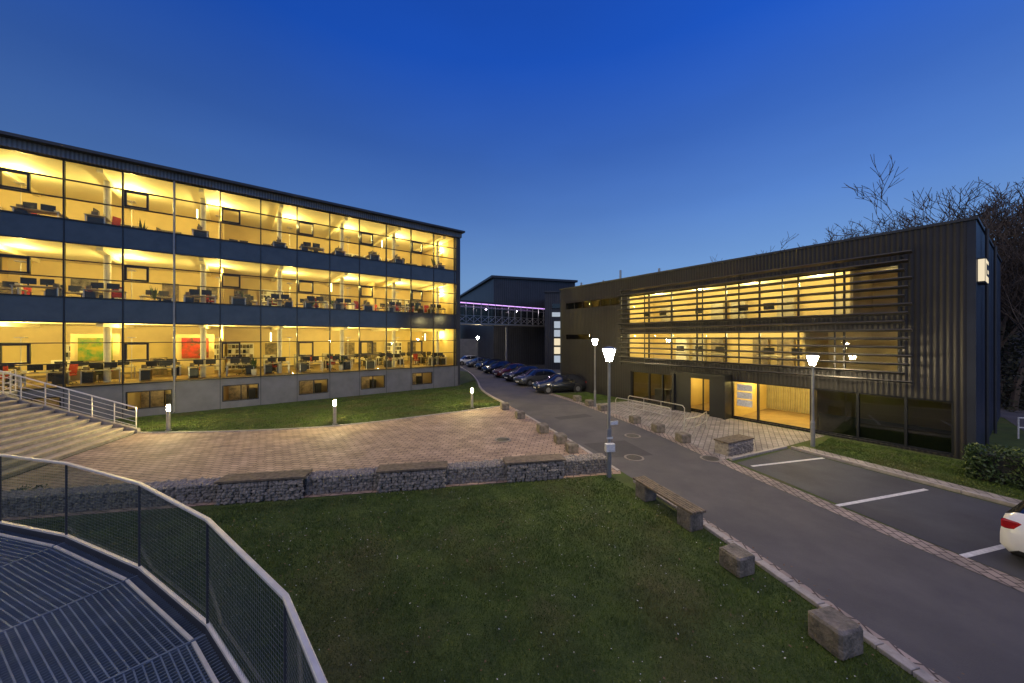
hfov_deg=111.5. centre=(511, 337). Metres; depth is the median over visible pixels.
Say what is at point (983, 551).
painted bay lines
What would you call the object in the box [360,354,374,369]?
desk cluster
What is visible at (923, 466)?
verge grass
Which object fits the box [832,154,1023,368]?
bare tree
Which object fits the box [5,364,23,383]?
desk cluster
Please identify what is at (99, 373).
office chair
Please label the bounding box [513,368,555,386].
parked car
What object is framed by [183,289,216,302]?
desk cluster
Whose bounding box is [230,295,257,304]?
desk cluster
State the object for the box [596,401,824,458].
forecourt paving
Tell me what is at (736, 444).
gabion bench
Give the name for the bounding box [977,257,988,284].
lit sign box
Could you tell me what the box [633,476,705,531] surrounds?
park bench
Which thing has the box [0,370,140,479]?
stone staircase
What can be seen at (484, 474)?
stones
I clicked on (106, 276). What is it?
columns
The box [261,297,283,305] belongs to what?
desk cluster
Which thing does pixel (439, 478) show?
bench stones
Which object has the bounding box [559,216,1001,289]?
roof
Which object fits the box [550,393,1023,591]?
sett gutter strip
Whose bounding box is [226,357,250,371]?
desk cluster
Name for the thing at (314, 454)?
leaves on paving
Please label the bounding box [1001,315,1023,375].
wooded hillside
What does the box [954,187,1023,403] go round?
bare tree
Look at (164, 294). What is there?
desk cluster
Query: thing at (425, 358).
office chair
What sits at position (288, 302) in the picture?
desk cluster
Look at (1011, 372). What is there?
undergrowth
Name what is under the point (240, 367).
office chair
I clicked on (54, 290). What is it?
desk cluster
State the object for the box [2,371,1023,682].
ground
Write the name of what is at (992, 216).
bare tree
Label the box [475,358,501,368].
parked car
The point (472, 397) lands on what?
bollard light
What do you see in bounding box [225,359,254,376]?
desk cluster
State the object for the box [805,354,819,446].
street lamp
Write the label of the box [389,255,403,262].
desk cluster
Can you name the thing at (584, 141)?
sky
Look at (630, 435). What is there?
manhole cover
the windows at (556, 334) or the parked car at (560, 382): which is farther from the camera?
the windows at (556, 334)
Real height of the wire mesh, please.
0.502 m
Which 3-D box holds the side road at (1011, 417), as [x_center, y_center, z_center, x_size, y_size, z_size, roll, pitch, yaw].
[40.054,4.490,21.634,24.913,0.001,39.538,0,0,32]
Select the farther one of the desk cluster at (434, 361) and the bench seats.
the desk cluster at (434, 361)
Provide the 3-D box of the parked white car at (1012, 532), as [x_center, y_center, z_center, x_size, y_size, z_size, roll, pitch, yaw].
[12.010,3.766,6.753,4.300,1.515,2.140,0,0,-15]
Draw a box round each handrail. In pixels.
[615,397,670,424]
[628,395,684,418]
[684,411,706,435]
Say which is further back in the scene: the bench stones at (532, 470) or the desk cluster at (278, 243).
the desk cluster at (278, 243)
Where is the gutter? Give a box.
[703,518,949,682]
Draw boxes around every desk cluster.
[0,281,27,293]
[0,366,14,388]
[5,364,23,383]
[9,277,61,295]
[10,202,61,216]
[17,365,70,387]
[43,285,82,296]
[45,361,86,381]
[78,363,124,383]
[81,282,126,298]
[83,208,111,223]
[96,360,136,379]
[138,361,176,380]
[140,290,172,300]
[147,359,181,375]
[182,294,213,302]
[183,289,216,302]
[187,360,218,378]
[191,224,208,236]
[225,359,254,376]
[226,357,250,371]
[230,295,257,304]
[231,291,246,304]
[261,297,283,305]
[263,358,289,373]
[266,294,293,306]
[266,356,276,370]
[271,237,285,247]
[298,299,318,307]
[298,357,322,372]
[299,242,324,252]
[303,296,327,307]
[322,354,345,368]
[330,246,345,255]
[330,356,351,370]
[332,298,355,309]
[350,354,366,366]
[360,300,372,309]
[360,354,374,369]
[364,250,379,259]
[375,303,391,310]
[376,353,391,365]
[383,354,403,367]
[387,302,405,311]
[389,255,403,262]
[397,352,414,364]
[406,303,423,312]
[418,352,431,362]
[427,304,444,313]
[427,353,446,365]
[429,355,446,365]
[431,261,444,268]
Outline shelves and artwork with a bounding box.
[0,206,435,379]
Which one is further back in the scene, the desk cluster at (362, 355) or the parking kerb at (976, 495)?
the desk cluster at (362, 355)
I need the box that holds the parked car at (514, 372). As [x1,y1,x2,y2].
[502,366,537,380]
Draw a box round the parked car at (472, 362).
[465,357,488,367]
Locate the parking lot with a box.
[460,365,589,394]
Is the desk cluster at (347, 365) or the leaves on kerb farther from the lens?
the desk cluster at (347, 365)
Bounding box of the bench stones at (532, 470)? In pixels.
[506,461,564,482]
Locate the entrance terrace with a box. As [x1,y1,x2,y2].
[0,391,17,396]
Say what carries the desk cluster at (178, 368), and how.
on the interior shell
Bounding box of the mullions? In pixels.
[0,160,457,417]
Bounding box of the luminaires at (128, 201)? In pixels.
[14,181,440,378]
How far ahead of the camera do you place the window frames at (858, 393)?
17.00 m
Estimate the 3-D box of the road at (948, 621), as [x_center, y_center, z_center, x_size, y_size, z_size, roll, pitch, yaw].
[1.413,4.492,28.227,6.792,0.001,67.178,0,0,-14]
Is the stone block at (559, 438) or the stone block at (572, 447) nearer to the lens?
the stone block at (572, 447)
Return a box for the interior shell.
[0,148,452,408]
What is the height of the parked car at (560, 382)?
1.515 m
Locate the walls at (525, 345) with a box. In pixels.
[460,278,574,364]
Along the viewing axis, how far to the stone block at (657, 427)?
16.40 m
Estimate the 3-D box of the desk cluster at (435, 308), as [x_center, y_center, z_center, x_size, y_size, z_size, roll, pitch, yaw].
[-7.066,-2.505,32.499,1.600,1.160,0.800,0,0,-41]
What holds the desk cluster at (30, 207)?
on the interior shell
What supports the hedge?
on the ground at (1006, 433)
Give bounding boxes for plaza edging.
[138,406,499,432]
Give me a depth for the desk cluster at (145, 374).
20.80 m
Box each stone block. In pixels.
[500,402,508,409]
[515,410,524,418]
[536,422,548,433]
[553,432,566,444]
[565,441,578,453]
[573,395,581,401]
[585,399,593,405]
[597,404,607,410]
[629,415,640,423]
[651,423,664,432]
[675,432,690,442]
[719,543,754,577]
[808,606,862,660]
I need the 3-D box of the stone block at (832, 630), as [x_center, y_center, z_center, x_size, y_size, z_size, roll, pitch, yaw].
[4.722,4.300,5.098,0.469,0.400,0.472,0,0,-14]
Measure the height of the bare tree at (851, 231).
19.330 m
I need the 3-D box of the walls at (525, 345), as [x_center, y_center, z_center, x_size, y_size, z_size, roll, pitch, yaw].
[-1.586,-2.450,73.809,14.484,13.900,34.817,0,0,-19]
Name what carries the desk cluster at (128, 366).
on the interior shell
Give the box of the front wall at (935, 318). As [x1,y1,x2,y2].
[562,221,966,459]
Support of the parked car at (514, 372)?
on the parking lot
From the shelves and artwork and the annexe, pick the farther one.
the annexe
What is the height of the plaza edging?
0.058 m
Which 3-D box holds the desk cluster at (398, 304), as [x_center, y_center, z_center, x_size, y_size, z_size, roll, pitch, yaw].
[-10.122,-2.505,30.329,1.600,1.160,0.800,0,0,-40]
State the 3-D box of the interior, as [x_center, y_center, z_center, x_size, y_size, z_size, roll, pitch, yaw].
[14.367,0.660,20.593,4.340,7.680,15.400,0,0,-33]
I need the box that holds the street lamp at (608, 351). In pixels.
[602,346,617,477]
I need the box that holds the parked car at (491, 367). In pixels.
[481,361,511,373]
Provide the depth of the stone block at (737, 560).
6.60 m
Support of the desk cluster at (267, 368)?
on the interior shell
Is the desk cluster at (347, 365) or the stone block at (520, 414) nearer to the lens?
the stone block at (520, 414)
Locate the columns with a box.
[103,180,438,381]
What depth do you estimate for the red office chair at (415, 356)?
32.51 m
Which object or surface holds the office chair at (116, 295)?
on the interior shell
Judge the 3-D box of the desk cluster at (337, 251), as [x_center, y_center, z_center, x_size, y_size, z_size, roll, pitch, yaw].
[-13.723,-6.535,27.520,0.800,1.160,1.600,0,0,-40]
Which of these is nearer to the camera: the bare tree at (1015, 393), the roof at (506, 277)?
the bare tree at (1015, 393)
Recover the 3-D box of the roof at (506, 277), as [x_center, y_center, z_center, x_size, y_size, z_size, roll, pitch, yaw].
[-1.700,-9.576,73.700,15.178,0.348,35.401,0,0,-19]
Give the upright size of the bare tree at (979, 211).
18.451 m
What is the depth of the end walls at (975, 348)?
13.26 m
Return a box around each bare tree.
[710,231,799,262]
[813,223,873,243]
[816,228,854,243]
[826,221,871,240]
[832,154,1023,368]
[873,219,897,233]
[880,180,1023,359]
[893,206,1023,309]
[926,190,1023,398]
[927,207,1023,317]
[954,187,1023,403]
[961,189,1020,298]
[976,196,1023,378]
[990,212,1023,409]
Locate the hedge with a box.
[961,442,1023,488]
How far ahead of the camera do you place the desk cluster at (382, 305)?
31.66 m
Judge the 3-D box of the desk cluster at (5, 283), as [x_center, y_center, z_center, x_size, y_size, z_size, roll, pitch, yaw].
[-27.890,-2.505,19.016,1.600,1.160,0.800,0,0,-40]
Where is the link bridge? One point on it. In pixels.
(485, 313)
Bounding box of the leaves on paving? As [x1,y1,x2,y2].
[47,417,542,481]
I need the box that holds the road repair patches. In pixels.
[554,414,651,457]
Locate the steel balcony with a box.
[0,454,327,682]
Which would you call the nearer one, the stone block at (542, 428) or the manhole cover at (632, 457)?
the manhole cover at (632, 457)
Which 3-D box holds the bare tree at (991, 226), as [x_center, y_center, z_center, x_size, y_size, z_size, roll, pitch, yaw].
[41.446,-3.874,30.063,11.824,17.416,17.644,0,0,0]
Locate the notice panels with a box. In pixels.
[737,384,751,407]
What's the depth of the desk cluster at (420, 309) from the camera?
31.39 m
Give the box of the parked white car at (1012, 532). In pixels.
[1000,500,1023,557]
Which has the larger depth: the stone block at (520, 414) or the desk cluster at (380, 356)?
the desk cluster at (380, 356)
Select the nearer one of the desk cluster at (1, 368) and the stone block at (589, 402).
the desk cluster at (1, 368)
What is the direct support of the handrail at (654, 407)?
on the forecourt paving
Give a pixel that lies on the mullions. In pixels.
(298, 222)
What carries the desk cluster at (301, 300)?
on the interior shell
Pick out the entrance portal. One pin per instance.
(720, 395)
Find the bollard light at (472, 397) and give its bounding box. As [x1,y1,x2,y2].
[471,387,473,407]
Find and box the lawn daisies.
[99,485,847,681]
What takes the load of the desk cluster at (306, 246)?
on the interior shell
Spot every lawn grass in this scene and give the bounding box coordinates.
[112,380,499,431]
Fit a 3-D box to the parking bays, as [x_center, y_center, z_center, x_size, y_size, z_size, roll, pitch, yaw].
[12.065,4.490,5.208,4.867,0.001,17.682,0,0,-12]
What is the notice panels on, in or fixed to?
attached to the front wall at (935, 318)
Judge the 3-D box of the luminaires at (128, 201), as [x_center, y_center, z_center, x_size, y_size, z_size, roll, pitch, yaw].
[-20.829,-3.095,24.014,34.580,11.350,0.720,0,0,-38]
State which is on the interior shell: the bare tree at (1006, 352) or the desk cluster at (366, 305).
the desk cluster at (366, 305)
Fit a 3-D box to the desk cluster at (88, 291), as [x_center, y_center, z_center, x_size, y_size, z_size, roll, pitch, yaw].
[-23.043,-2.505,19.755,1.600,1.160,0.800,0,0,-40]
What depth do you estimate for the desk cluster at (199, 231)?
21.79 m
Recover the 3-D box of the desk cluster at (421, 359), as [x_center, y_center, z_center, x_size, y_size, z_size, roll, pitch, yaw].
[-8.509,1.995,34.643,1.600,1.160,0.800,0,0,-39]
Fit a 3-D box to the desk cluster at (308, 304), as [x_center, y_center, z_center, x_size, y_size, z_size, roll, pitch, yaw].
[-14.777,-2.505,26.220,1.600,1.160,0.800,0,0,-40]
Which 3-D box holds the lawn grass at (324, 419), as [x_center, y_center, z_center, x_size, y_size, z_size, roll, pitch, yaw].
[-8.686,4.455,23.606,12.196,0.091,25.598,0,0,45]
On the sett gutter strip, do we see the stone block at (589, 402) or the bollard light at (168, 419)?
the stone block at (589, 402)
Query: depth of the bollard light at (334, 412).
18.05 m
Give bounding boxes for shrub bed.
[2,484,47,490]
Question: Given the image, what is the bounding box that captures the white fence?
[1017,417,1023,438]
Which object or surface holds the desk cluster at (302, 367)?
on the interior shell
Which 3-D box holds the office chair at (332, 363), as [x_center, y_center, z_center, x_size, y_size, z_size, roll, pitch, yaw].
[-14.335,2.025,27.615,0.627,1.099,0.617,0,0,39]
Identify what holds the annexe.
on the ground at (1006, 433)
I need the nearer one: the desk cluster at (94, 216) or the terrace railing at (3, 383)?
the terrace railing at (3, 383)
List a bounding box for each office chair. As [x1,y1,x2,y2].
[0,366,9,386]
[13,287,32,294]
[69,364,77,383]
[92,363,102,381]
[111,287,124,298]
[112,216,120,225]
[236,363,245,374]
[244,294,250,303]
[327,356,335,369]
[354,301,362,309]
[413,354,419,364]
[423,353,427,364]
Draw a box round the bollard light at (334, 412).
[332,399,336,424]
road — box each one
[460,364,1023,682]
[1000,404,1023,430]
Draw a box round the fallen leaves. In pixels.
[77,477,872,682]
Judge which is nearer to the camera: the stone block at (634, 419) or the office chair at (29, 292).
the stone block at (634, 419)
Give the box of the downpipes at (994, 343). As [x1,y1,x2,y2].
[985,228,996,447]
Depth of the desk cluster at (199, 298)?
24.01 m
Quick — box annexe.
[544,291,559,368]
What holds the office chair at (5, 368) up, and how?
on the interior shell
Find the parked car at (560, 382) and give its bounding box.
[532,373,585,393]
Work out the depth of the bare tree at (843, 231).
39.40 m
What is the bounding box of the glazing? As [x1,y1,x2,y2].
[633,372,950,452]
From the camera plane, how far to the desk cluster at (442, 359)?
32.41 m
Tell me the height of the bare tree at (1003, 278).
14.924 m
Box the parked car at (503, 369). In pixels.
[492,363,525,376]
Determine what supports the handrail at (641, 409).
on the forecourt paving
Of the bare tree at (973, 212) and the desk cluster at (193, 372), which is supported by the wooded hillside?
the bare tree at (973, 212)
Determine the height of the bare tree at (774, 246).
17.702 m
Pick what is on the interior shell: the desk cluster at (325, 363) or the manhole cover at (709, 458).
the desk cluster at (325, 363)
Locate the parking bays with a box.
[737,449,1023,579]
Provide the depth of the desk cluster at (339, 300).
27.50 m
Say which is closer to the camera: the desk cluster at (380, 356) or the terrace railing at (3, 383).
the terrace railing at (3, 383)
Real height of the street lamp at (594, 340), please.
4.470 m
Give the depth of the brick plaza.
13.84 m
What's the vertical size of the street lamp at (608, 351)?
4.210 m
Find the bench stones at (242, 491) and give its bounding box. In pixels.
[215,473,310,505]
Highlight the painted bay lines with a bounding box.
[751,457,1004,557]
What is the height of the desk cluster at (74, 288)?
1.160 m
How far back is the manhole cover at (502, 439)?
15.27 m
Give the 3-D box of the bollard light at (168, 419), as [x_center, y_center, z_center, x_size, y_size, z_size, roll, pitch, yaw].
[-16.600,3.850,16.850,0.258,1.300,0.258,0,0,0]
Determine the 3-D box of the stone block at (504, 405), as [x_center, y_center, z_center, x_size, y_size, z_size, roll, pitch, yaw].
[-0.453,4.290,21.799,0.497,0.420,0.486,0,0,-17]
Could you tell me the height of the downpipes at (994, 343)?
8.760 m
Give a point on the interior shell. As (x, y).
(42, 332)
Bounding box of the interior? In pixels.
[630,266,897,427]
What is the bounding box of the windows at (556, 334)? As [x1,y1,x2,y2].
[552,304,559,361]
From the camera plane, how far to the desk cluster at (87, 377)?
19.57 m
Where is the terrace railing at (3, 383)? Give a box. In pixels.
[2,369,15,393]
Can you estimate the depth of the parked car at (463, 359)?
56.67 m
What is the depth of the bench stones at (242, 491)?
9.52 m
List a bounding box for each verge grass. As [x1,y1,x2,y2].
[553,392,624,400]
[814,438,1023,499]
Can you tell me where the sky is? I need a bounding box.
[0,0,1023,294]
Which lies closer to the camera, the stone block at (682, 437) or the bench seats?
the bench seats
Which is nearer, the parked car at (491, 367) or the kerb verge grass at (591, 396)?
the kerb verge grass at (591, 396)
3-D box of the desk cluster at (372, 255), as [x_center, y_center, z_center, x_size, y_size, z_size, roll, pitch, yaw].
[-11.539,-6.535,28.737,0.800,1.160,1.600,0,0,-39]
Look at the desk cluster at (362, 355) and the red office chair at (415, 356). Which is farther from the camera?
the red office chair at (415, 356)
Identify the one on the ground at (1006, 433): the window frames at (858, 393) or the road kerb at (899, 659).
the road kerb at (899, 659)
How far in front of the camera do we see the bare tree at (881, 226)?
46.73 m
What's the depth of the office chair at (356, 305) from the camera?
28.95 m
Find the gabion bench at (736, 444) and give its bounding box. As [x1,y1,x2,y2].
[714,434,753,455]
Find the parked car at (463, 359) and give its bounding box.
[460,355,475,364]
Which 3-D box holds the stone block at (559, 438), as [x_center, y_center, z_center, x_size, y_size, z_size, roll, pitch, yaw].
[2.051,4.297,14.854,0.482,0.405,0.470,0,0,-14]
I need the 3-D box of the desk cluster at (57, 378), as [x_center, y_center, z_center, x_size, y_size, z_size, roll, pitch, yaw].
[-24.742,1.995,18.472,1.600,1.160,0.800,0,0,-39]
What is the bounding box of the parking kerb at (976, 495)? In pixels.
[729,446,1016,506]
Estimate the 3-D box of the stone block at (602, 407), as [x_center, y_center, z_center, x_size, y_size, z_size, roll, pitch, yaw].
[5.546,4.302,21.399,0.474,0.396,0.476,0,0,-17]
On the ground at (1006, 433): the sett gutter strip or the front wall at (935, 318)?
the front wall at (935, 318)
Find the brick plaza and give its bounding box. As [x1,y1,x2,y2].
[2,405,620,520]
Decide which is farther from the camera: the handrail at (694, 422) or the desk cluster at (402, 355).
the desk cluster at (402, 355)
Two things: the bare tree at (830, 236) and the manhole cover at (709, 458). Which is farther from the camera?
the bare tree at (830, 236)
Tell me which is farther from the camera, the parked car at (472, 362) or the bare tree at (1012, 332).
the parked car at (472, 362)
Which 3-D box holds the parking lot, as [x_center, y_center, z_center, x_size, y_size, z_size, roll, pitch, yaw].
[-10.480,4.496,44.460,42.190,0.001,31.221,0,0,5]
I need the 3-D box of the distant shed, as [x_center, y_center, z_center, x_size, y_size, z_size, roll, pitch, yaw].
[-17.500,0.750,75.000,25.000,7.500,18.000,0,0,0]
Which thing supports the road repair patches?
on the road at (948, 621)
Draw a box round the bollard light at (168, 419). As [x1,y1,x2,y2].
[165,403,171,430]
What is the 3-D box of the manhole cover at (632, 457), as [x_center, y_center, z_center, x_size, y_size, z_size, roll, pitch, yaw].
[4.550,4.485,13.000,0.715,0.030,0.715,0,0,0]
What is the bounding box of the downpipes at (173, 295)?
[173,180,174,411]
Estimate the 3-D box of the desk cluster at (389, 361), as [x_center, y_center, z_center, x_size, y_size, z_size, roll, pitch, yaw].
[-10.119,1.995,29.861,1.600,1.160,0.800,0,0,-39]
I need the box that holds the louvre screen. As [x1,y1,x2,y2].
[617,247,912,386]
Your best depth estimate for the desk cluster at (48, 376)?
20.44 m
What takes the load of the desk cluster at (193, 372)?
on the interior shell
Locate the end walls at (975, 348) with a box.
[560,219,999,445]
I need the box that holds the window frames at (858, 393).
[567,264,953,455]
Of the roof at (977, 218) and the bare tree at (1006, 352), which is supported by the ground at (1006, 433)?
the bare tree at (1006, 352)
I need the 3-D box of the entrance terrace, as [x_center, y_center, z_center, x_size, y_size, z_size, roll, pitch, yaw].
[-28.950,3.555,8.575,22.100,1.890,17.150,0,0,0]
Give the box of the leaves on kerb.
[704,522,963,681]
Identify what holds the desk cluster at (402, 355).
on the interior shell
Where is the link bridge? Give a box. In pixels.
[460,300,544,360]
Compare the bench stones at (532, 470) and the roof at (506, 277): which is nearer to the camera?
the bench stones at (532, 470)
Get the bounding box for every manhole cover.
[495,437,510,441]
[624,433,640,437]
[624,454,643,460]
[700,455,721,461]
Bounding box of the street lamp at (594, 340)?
[592,338,597,406]
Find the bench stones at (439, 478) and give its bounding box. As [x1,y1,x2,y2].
[376,469,446,492]
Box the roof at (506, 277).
[460,275,577,297]
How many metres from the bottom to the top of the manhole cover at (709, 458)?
0.030 m
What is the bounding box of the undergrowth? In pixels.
[1000,292,1023,411]
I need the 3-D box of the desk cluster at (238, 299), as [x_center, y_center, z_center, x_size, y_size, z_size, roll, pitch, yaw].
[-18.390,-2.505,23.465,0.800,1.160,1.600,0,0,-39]
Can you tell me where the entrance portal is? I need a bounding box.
[672,371,731,419]
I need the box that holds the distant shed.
[460,339,476,356]
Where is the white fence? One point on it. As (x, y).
(1018, 427)
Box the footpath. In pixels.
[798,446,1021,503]
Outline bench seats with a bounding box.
[214,453,565,483]
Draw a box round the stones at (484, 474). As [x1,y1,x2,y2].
[2,453,606,517]
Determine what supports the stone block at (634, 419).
on the sett gutter strip
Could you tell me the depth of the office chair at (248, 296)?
24.48 m
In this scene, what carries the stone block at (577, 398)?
on the ground at (1006, 433)
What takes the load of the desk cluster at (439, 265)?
on the interior shell
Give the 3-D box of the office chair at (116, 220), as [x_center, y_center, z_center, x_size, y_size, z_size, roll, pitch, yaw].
[-23.444,-6.505,20.441,0.627,1.099,0.617,0,0,0]
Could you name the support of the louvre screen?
attached to the front wall at (935, 318)
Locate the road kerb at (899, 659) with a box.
[460,366,941,682]
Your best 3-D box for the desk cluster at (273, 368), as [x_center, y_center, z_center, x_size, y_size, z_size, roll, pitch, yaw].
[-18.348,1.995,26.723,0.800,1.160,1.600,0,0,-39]
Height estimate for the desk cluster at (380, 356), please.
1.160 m
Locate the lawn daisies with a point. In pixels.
(496, 586)
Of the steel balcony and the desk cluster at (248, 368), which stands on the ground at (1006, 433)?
the steel balcony
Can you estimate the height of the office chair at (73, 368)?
1.099 m
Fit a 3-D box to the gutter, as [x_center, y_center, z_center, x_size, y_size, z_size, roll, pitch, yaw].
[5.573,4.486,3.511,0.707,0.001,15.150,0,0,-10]
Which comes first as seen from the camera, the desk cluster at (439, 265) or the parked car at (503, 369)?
the desk cluster at (439, 265)
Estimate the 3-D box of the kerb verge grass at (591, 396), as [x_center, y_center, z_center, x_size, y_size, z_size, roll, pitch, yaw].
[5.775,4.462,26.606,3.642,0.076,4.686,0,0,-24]
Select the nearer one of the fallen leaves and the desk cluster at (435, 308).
the fallen leaves
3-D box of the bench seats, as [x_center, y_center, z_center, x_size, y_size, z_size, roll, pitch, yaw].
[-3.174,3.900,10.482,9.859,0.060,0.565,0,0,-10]

